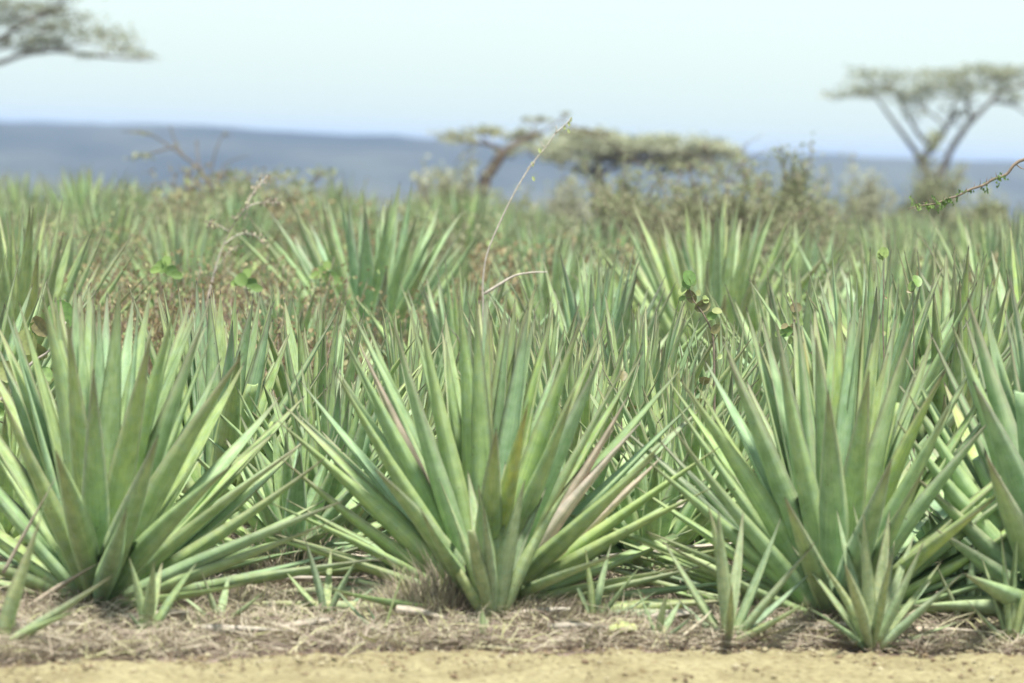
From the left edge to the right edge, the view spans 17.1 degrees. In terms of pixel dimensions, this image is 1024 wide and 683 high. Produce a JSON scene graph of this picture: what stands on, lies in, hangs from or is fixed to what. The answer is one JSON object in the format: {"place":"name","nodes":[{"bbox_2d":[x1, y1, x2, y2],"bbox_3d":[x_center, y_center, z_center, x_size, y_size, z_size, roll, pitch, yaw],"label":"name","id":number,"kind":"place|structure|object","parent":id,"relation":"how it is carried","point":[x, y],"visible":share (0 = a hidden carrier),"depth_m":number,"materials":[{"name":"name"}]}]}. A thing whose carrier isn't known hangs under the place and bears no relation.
{"place":"outdoors","nodes":[
{"label":"outdoors","id":0,"kind":"place"},
{"bbox_2d":[0,121,1023,667],"bbox_3d":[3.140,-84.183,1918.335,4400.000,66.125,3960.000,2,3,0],"label":"ground","id":1,"kind":"structure","parent":0,"point":[50,149],"depth_m":1385.62,"materials":[{"name":"soil"}]},
{"bbox_2d":[0,384,33,552],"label":"sisal plant","id":2,"kind":"object","parent":1,"relation":"on","point":[9,439],"visible":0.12,"depth_m":13.35,"materials":[{"name":"green plant"}]},
{"bbox_2d":[0,167,60,222],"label":"sisal plant","id":3,"kind":"object","parent":1,"relation":"on","point":[26,194],"visible":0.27,"depth_m":41.31,"materials":[{"name":"green plant"}]},
{"bbox_2d":[0,300,72,418],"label":"round leaved sapling","id":4,"kind":"object","parent":1,"relation":"on","point":[38,327],"visible":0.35,"depth_m":14.33,"materials":[{"name":"green plant"}]},
{"bbox_2d":[1,186,87,239],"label":"sisal plant","id":5,"kind":"object","parent":1,"relation":"on","point":[23,205],"visible":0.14,"depth_m":32.94,"materials":[{"name":"green plant"}]},
{"bbox_2d":[0,254,96,434],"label":"sisal plant","id":6,"kind":"object","parent":1,"relation":"on","point":[46,362],"visible":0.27,"depth_m":15.33,"materials":[{"name":"green plant"}]},
{"bbox_2d":[0,470,112,645],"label":"sisal pup","id":7,"kind":"object","parent":1,"relation":"on","point":[10,606],"visible":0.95,"depth_m":11.00,"materials":[{"name":"green plant"}]},
{"bbox_2d":[5,207,138,298],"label":"sisal plant","id":8,"kind":"object","parent":1,"relation":"on","point":[65,236],"visible":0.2,"depth_m":27.98,"materials":[{"name":"green plant"}]},
{"bbox_2d":[0,200,164,404],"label":"sisal plant","id":9,"kind":"object","parent":1,"relation":"on","point":[28,275],"visible":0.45,"depth_m":18.90,"materials":[{"name":"green plant"}]},
{"bbox_2d":[0,0,171,64],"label":"umbrella acacia","id":10,"kind":"object","parent":1,"relation":"on","point":[52,12],"visible":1,"depth_m":94.87,"materials":[{"name":"green plant"}]},
{"bbox_2d":[24,227,152,318],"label":"sisal plant","id":11,"kind":"object","parent":1,"relation":"on","point":[71,258],"visible":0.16,"depth_m":23.97,"materials":[{"name":"green plant"}]},
{"bbox_2d":[14,162,166,239],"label":"sisal plant","id":12,"kind":"object","parent":1,"relation":"on","point":[70,194],"visible":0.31,"depth_m":35.61,"materials":[{"name":"green plant"}]},
{"bbox_2d":[46,187,168,310],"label":"sisal plant","id":13,"kind":"object","parent":1,"relation":"on","point":[114,222],"visible":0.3,"depth_m":30.36,"materials":[{"name":"green plant"}]},
{"bbox_2d":[40,211,183,340],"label":"brown weed","id":14,"kind":"object","parent":1,"relation":"on","point":[104,248],"visible":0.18,"depth_m":25.57,"materials":[{"name":"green plant"}]},
{"bbox_2d":[42,267,227,380],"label":"brown weed","id":15,"kind":"object","parent":1,"relation":"on","point":[124,305],"visible":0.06,"depth_m":18.68,"materials":[{"name":"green plant"}]},
{"bbox_2d":[127,558,196,631],"bbox_3d":[-1.192,0.856,11.407,0.156,0.279,0.240,4,4,35],"label":"sisal pup","id":16,"kind":"object","parent":1,"relation":"on","point":[147,604],"visible":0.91,"depth_m":11.39,"materials":[{"name":"green plant"}]},
{"bbox_2d":[103,175,238,289],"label":"scrub weed","id":17,"kind":"object","parent":1,"relation":"on","point":[162,209],"visible":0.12,"depth_m":31.91,"materials":[{"name":"green plant"}]},
{"bbox_2d":[82,254,265,370],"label":"brown weed","id":18,"kind":"object","parent":1,"relation":"on","point":[185,295],"visible":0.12,"depth_m":20.84,"materials":[{"name":"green plant"}]},
{"bbox_2d":[108,213,253,344],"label":"sisal plant","id":19,"kind":"object","parent":1,"relation":"on","point":[178,258],"visible":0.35,"depth_m":24.92,"materials":[{"name":"green plant"}]},
{"bbox_2d":[0,280,368,537],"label":"sisal plant","id":20,"kind":"object","parent":1,"relation":"on","point":[250,379],"visible":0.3,"depth_m":14.44,"materials":[{"name":"green plant"}]},
{"bbox_2d":[0,282,384,611],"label":"sisal plant","id":21,"kind":"object","parent":1,"relation":"on","point":[100,437],"visible":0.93,"depth_m":12.03,"materials":[{"name":"green plant"}]},
{"bbox_2d":[93,198,295,310],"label":"sisal plant","id":22,"kind":"object","parent":1,"relation":"on","point":[213,238],"visible":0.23,"depth_m":28.17,"materials":[{"name":"green plant"}]},
{"bbox_2d":[140,162,274,284],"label":"scrub weed","id":23,"kind":"object","parent":1,"relation":"on","point":[192,189],"visible":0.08,"depth_m":36.97,"materials":[{"name":"brown plant"}]},
{"bbox_2d":[122,274,302,367],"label":"brown weed","id":24,"kind":"object","parent":1,"relation":"on","point":[276,321],"visible":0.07,"depth_m":18.57,"materials":[{"name":"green plant"}]},
{"bbox_2d":[122,125,342,203],"bbox_3d":[-3.111,-1.394,37.942,2.452,1.979,1.095,2,3,-10],"label":"thorn sapling","id":25,"kind":"object","parent":1,"relation":"on","point":[207,182],"visible":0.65,"depth_m":38.00,"materials":[{"name":"brown plant"}]},
{"bbox_2d":[134,237,337,330],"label":"brown weed","id":26,"kind":"object","parent":1,"relation":"on","point":[226,292],"visible":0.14,"depth_m":21.75,"materials":[{"name":"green plant"}]},
{"bbox_2d":[172,176,301,296],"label":"sisal plant","id":27,"kind":"object","parent":1,"relation":"on","point":[232,205],"visible":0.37,"depth_m":35.40,"materials":[{"name":"green plant"}]},
{"bbox_2d":[169,565,318,618],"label":"grass tuft","id":28,"kind":"object","parent":1,"relation":"on","point":[240,596],"visible":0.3,"depth_m":12.13,"materials":[{"name":"plant"}]},
{"bbox_2d":[205,174,286,304],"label":"dry stem","id":29,"kind":"object","parent":1,"relation":"on","point":[261,240],"visible":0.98,"depth_m":20.50,"materials":[{"name":"beige plant"}]},
{"bbox_2d":[188,164,322,286],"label":"scrub weed","id":30,"kind":"object","parent":1,"relation":"on","point":[291,215],"visible":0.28,"depth_m":35.77,"materials":[{"name":"green plant"}]},
{"bbox_2d":[186,238,347,339],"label":"brown weed","id":31,"kind":"object","parent":1,"relation":"on","point":[234,271],"visible":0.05,"depth_m":24.54,"materials":[{"name":"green plant"}]},
{"bbox_2d":[179,412,390,582],"bbox_3d":[-0.853,0.620,13.291,1.472,0.678,1.481,0,6,-20],"label":"sisal plant","id":32,"kind":"object","parent":1,"relation":"on","point":[295,493],"visible":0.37,"depth_m":13.20,"materials":[{"name":"green plant"}]},
{"bbox_2d":[211,509,366,590],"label":"grass tuft","id":33,"kind":"object","parent":1,"relation":"on","point":[281,561],"visible":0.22,"depth_m":12.89,"materials":[{"name":"plant"}]},
{"bbox_2d":[201,279,379,371],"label":"sisal plant","id":34,"kind":"object","parent":1,"relation":"on","point":[302,322],"visible":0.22,"depth_m":19.43,"materials":[{"name":"green plant"}]},
{"bbox_2d":[244,219,358,316],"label":"sisal plant","id":35,"kind":"object","parent":1,"relation":"on","point":[293,257],"visible":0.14,"depth_m":29.99,"materials":[{"name":"green plant"}]},
{"bbox_2d":[231,254,390,381],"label":"brown weed","id":36,"kind":"object","parent":1,"relation":"on","point":[318,290],"visible":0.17,"depth_m":20.52,"materials":[{"name":"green plant"}]},
{"bbox_2d":[199,362,436,541],"bbox_3d":[-0.759,0.499,13.941,1.169,0.877,1.174,4,2,-13],"label":"sisal plant","id":37,"kind":"object","parent":1,"relation":"on","point":[333,402],"visible":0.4,"depth_m":13.83,"materials":[{"name":"green plant"}]},
{"bbox_2d":[281,539,374,617],"bbox_3d":[-0.674,0.837,12.083,0.408,0.302,0.210,1,4,-20],"label":"sisal pup","id":38,"kind":"object","parent":1,"relation":"on","point":[321,593],"visible":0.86,"depth_m":12.05,"materials":[{"name":"green plant"}]},
{"bbox_2d":[260,190,398,266],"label":"scrub weed","id":39,"kind":"object","parent":1,"relation":"on","point":[306,210],"visible":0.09,"depth_m":32.97,"materials":[{"name":"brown plant"}]},
{"bbox_2d":[224,299,441,441],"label":"sisal plant","id":40,"kind":"object","parent":1,"relation":"on","point":[295,356],"visible":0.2,"depth_m":14.92,"materials":[{"name":"green plant"}]},
{"bbox_2d":[286,171,380,239],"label":"sisal plant","id":41,"kind":"object","parent":1,"relation":"on","point":[334,193],"visible":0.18,"depth_m":40.91,"materials":[{"name":"green plant"}]},
{"bbox_2d":[220,182,529,366],"bbox_3d":[-0.898,-0.284,22.464,2.054,1.570,2.272,2,3,-4],"label":"sisal plant","id":42,"kind":"object","parent":1,"relation":"on","point":[361,260],"visible":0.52,"depth_m":22.28,"materials":[{"name":"green plant"}]},
{"bbox_2d":[312,305,459,426],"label":"sisal plant","id":43,"kind":"object","parent":1,"relation":"on","point":[413,359],"visible":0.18,"depth_m":15.62,"materials":[{"name":"green plant"}]},
{"bbox_2d":[344,563,467,626],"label":"grass tuft","id":44,"kind":"object","parent":1,"relation":"on","point":[398,598],"visible":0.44,"depth_m":11.99,"materials":[{"name":"plant"}]},
{"bbox_2d":[358,539,475,625],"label":"grass tuft","id":45,"kind":"object","parent":1,"relation":"on","point":[454,590],"visible":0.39,"depth_m":12.12,"materials":[{"name":"plant"}]},
{"bbox_2d":[372,199,511,293],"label":"scrub weed","id":46,"kind":"object","parent":1,"relation":"on","point":[452,237],"visible":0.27,"depth_m":30.89,"materials":[{"name":"green plant"}]},
{"bbox_2d":[410,149,493,207],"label":"thorn bush","id":47,"kind":"object","parent":1,"relation":"on","point":[462,185],"visible":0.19,"depth_m":54.80,"materials":[{"name":"green plant"}]},
{"bbox_2d":[332,260,580,412],"bbox_3d":[-0.255,0.114,19.067,1.545,1.149,1.511,6,3,30],"label":"sisal plant","id":48,"kind":"object","parent":1,"relation":"on","point":[436,320],"visible":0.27,"depth_m":18.94,"materials":[{"name":"green plant"}]},
{"bbox_2d":[400,176,522,266],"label":"sisal plant","id":49,"kind":"object","parent":1,"relation":"on","point":[456,202],"visible":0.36,"depth_m":37.48,"materials":[{"name":"green plant"}]},
{"bbox_2d":[243,275,766,609],"bbox_3d":[0.015,0.403,12.444,1.926,1.274,2.050,2,3,0],"label":"sisal plant","id":50,"kind":"object","parent":1,"relation":"on","point":[488,425],"visible":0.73,"depth_m":12.32,"materials":[{"name":"green plant"}]},
{"bbox_2d":[439,461,575,619],"bbox_3d":[-0.085,0.751,11.962,0.440,0.638,0.596,5,4,39],"label":"sisal pup","id":51,"kind":"object","parent":1,"relation":"on","point":[498,567],"visible":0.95,"depth_m":11.95,"materials":[{"name":"green plant"}]},
{"bbox_2d":[0,571,1023,662],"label":"straw pieces","id":52,"kind":"object","parent":1,"relation":"on","point":[490,629],"visible":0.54,"depth_m":11.56,"materials":[{"name":"beige plant"}]},
{"bbox_2d":[424,111,621,196],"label":"umbrella acacia","id":53,"kind":"object","parent":1,"relation":"on","point":[498,159],"visible":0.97,"depth_m":61.84,"materials":[{"name":"green plant"}]},
{"bbox_2d":[451,233,594,312],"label":"scrub weed","id":54,"kind":"object","parent":1,"relation":"on","point":[496,251],"visible":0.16,"depth_m":26.98,"materials":[{"name":"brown plant"}]},
{"bbox_2d":[482,117,571,322],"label":"bare stem","id":55,"kind":"object","parent":1,"relation":"on","point":[515,275],"visible":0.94,"depth_m":17.60,"materials":[{"name":"beige plant"}]},
{"bbox_2d":[456,294,629,404],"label":"sisal plant","id":56,"kind":"object","parent":1,"relation":"on","point":[552,343],"visible":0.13,"depth_m":16.36,"materials":[{"name":"green plant"}]},
{"bbox_2d":[477,588,619,635],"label":"grass tuft","id":57,"kind":"object","parent":1,"relation":"on","point":[530,606],"visible":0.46,"depth_m":12.00,"materials":[{"name":"plant"}]},
{"bbox_2d":[471,210,625,284],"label":"sisal plant","id":58,"kind":"object","parent":1,"relation":"on","point":[542,236],"visible":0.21,"depth_m":28.14,"materials":[{"name":"green plant"}]},
{"bbox_2d":[466,226,644,350],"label":"sisal plant","id":59,"kind":"object","parent":1,"relation":"on","point":[571,267],"visible":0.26,"depth_m":22.89,"materials":[{"name":"green plant"}]},
{"bbox_2d":[517,158,612,242],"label":"thorn bush","id":60,"kind":"object","parent":1,"relation":"on","point":[569,204],"visible":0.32,"depth_m":61.87,"materials":[{"name":"green plant"}]},
{"bbox_2d":[498,214,643,283],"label":"scrub weed","id":61,"kind":"object","parent":1,"relation":"on","point":[564,228],"visible":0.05,"depth_m":29.94,"materials":[{"name":"green plant"}]},
{"bbox_2d":[458,330,693,464],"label":"sisal plant","id":62,"kind":"object","parent":1,"relation":"on","point":[590,408],"visible":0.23,"depth_m":14.49,"materials":[{"name":"green plant"}]},
{"bbox_2d":[512,206,659,282],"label":"sisal plant","id":63,"kind":"object","parent":1,"relation":"on","point":[596,231],"visible":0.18,"depth_m":30.35,"materials":[{"name":"green plant"}]},
{"bbox_2d":[448,244,737,374],"bbox_3d":[0.421,0.130,18.003,1.466,1.311,1.546,2,3,-10],"label":"sisal plant","id":64,"kind":"object","parent":1,"relation":"on","point":[590,294],"visible":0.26,"depth_m":17.95,"materials":[{"name":"green plant"}]},
{"bbox_2d":[577,542,657,618],"bbox_3d":[0.376,0.867,12.092,0.293,0.293,0.147,2,3,0],"label":"sisal pup","id":65,"kind":"object","parent":1,"relation":"on","point":[594,597],"visible":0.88,"depth_m":12.06,"materials":[{"name":"green plant"}]},
{"bbox_2d":[493,125,748,227],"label":"umbrella acacia","id":66,"kind":"object","parent":1,"relation":"on","point":[557,151],"visible":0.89,"depth_m":104.28,"materials":[{"name":"green plant"}]},
{"bbox_2d":[568,152,673,260],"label":"thorn bush","id":67,"kind":"object","parent":1,"relation":"on","point":[626,188],"visible":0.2,"depth_m":34.91,"materials":[{"name":"green plant"}]},
{"bbox_2d":[531,295,765,440],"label":"sisal plant","id":68,"kind":"object","parent":1,"relation":"on","point":[650,351],"visible":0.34,"depth_m":15.22,"materials":[{"name":"green plant"}]},
{"bbox_2d":[560,418,736,582],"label":"sisal plant","id":69,"kind":"object","parent":1,"relation":"on","point":[666,524],"visible":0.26,"depth_m":13.34,"materials":[{"name":"green plant"}]},
{"bbox_2d":[562,212,743,357],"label":"sisal plant","id":70,"kind":"object","parent":1,"relation":"on","point":[618,265],"visible":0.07,"depth_m":25.92,"materials":[{"name":"green plant"}]},
{"bbox_2d":[550,356,762,499],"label":"sisal plant","id":71,"kind":"object","parent":1,"relation":"on","point":[694,445],"visible":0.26,"depth_m":14.24,"materials":[{"name":"green plant"}]},
{"bbox_2d":[592,133,780,201],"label":"thorn sapling","id":72,"kind":"object","parent":1,"relation":"on","point":[720,173],"visible":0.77,"depth_m":40.95,"materials":[{"name":"green plant"}]},
{"bbox_2d":[619,401,768,545],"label":"sisal plant","id":73,"kind":"object","parent":1,"relation":"on","point":[706,462],"visible":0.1,"depth_m":13.90,"materials":[{"name":"green plant"}]},
{"bbox_2d":[678,270,721,420],"bbox_3d":[0.789,0.298,14.535,0.206,1.201,0.069,2,3,0],"label":"round leaved sapling","id":74,"kind":"object","parent":1,"relation":"on","point":[690,296],"visible":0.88,"depth_m":14.51,"materials":[{"name":"green plant"}]},
{"bbox_2d":[627,308,793,470],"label":"sisal plant","id":75,"kind":"object","parent":1,"relation":"on","point":[728,384],"visible":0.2,"depth_m":15.58,"materials":[{"name":"green plant"}]},
{"bbox_2d":[572,193,861,381],"bbox_3d":[1.327,-0.195,22.090,1.786,1.567,1.872,1,3,-15],"label":"sisal plant","id":76,"kind":"object","parent":1,"relation":"on","point":[717,267],"visible":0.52,"depth_m":21.82,"materials":[{"name":"green plant"}]},
{"bbox_2d":[590,151,844,283],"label":"thorn bush","id":77,"kind":"object","parent":1,"relation":"on","point":[675,214],"visible":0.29,"depth_m":33.33,"materials":[{"name":"green plant"}]},
{"bbox_2d":[663,505,813,646],"bbox_3d":[0.757,0.841,11.683,0.544,0.558,0.676,3,3,13],"label":"sisal pup","id":78,"kind":"object","parent":1,"relation":"on","point":[728,588],"visible":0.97,"depth_m":11.78,"materials":[{"name":"green plant"}]},
{"bbox_2d":[669,257,890,402],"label":"sisal plant","id":79,"kind":"object","parent":1,"relation":"on","point":[770,325],"visible":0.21,"depth_m":18.21,"materials":[{"name":"green plant"}]},
{"bbox_2d":[570,292,1020,620],"bbox_3d":[1.231,0.459,12.331,1.796,1.268,1.997,0,4,-27],"label":"sisal plant","id":80,"kind":"object","parent":1,"relation":"on","point":[831,442],"visible":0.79,"depth_m":12.25,"materials":[{"name":"green plant"}]},
{"bbox_2d":[743,132,855,268],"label":"thorn bush","id":81,"kind":"object","parent":1,"relation":"on","point":[797,183],"visible":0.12,"depth_m":34.90,"materials":[{"name":"green plant"}]},
{"bbox_2d":[739,214,892,358],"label":"sisal plant","id":82,"kind":"object","parent":1,"relation":"on","point":[810,252],"visible":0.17,"depth_m":25.39,"materials":[{"name":"green plant"}]},
{"bbox_2d":[800,164,864,242],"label":"thorn bush","id":83,"kind":"object","parent":1,"relation":"on","point":[834,203],"visible":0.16,"depth_m":59.85,"materials":[{"name":"green plant"}]},
{"bbox_2d":[834,145,903,244],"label":"thorn bush","id":84,"kind":"object","parent":1,"relation":"on","point":[871,200],"visible":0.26,"depth_m":69.81,"materials":[{"name":"green plant"}]},
{"bbox_2d":[717,249,1023,468],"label":"sisal plant","id":85,"kind":"object","parent":1,"relation":"on","point":[873,304],"visible":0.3,"depth_m":16.11,"materials":[{"name":"green plant"}]},
{"bbox_2d":[791,505,962,652],"bbox_3d":[1.299,0.855,11.720,0.604,0.571,0.575,1,3,-12],"label":"sisal pup","id":86,"kind":"object","parent":1,"relation":"on","point":[871,616],"visible":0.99,"depth_m":11.74,"materials":[{"name":"green plant"}]},
{"bbox_2d":[764,213,998,341],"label":"sisal plant","id":87,"kind":"object","parent":1,"relation":"on","point":[896,270],"visible":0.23,"depth_m":21.43,"materials":[{"name":"green plant"}]},
{"bbox_2d":[841,213,956,268],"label":"sisal plant","id":88,"kind":"object","parent":1,"relation":"on","point":[898,243],"visible":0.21,"depth_m":32.88,"materials":[{"name":"green plant"}]},
{"bbox_2d":[804,245,1023,448],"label":"sisal plant","id":89,"kind":"object","parent":1,"relation":"on","point":[957,300],"visible":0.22,"depth_m":16.47,"materials":[{"name":"green plant"}]},
{"bbox_2d":[858,203,977,264],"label":"sisal plant","id":90,"kind":"object","parent":1,"relation":"on","point":[924,226],"visible":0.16,"depth_m":35.59,"materials":[{"name":"green plant"}]},
{"bbox_2d":[816,59,1023,191],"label":"umbrella acacia","id":91,"kind":"object","parent":1,"relation":"on","point":[1009,73],"visible":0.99,"depth_m":117.54,"materials":[{"name":"green plant"}]},
{"bbox_2d":[887,122,982,241],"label":"thorn bush","id":92,"kind":"object","parent":1,"relation":"on","point":[922,194],"visible":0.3,"depth_m":74.83,"materials":[{"name":"green plant"}]},
{"bbox_2d":[853,209,1023,349],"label":"sisal plant","id":93,"kind":"object","parent":1,"relation":"on","point":[973,258],"visible":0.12,"depth_m":21.85,"materials":[{"name":"green plant"}]},
{"bbox_2d":[899,422,986,579],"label":"sisal plant","id":94,"kind":"object","parent":1,"relation":"on","point":[929,525],"visible":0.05,"depth_m":13.44,"materials":[{"name":"green plant"}]},
{"bbox_2d":[893,271,1023,622],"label":"sisal plant","id":95,"kind":"object","parent":1,"relation":"on","point":[996,450],"visible":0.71,"depth_m":12.38,"materials":[{"name":"green plant"}]},
{"bbox_2d":[903,225,1023,389],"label":"sisal plant","id":96,"kind":"object","parent":1,"relation":"on","point":[1018,281],"visible":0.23,"depth_m":17.55,"materials":[{"name":"green plant"}]},
{"bbox_2d":[909,199,1018,295],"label":"sisal plant","id":97,"kind":"object","parent":1,"relation":"on","point":[992,242],"visible":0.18,"depth_m":28.41,"materials":[{"name":"green plant"}]},
{"bbox_2d":[908,158,1023,213],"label":"thorn shrub","id":98,"kind":"object","parent":1,"relation":"on","point":[949,198],"visible":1,"depth_m":16.38,"materials":[{"name":"plant"}]},
{"bbox_2d":[946,182,1023,241],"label":"thorn bush","id":99,"kind":"object","parent":1,"relation":"on","point":[985,203],"visible":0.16,"depth_m":59.89,"materials":[{"name":"green plant"}]},
{"bbox_2d":[968,527,1023,643],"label":"sisal pup","id":100,"kind":"object","parent":1,"relation":"on","point":[1010,616],"visible":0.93,"depth_m":11.95,"materials":[{"name":"green plant"}]},
{"bbox_2d":[0,642,1023,682],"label":"sandy track","id":101,"kind":"structure","parent":0,"point":[637,665],"depth_m":11.01,"materials":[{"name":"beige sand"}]},
{"bbox_2d":[0,544,1023,676],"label":"dry grass","id":102,"kind":"structure","parent":0,"point":[23,612],"depth_m":11.68,"materials":[{"name":"plant"}]},
{"bbox_2d":[913,599,1023,618],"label":"fallen leaf","id":103,"kind":"object","parent":102,"relation":"on","point":[985,607],"visible":0.66,"depth_m":12.09,"materials":[{"name":"plant"}]},
{"bbox_2d":[0,0,1023,161],"label":"sky","id":104,"kind":"structure","parent":0,"point":[739,71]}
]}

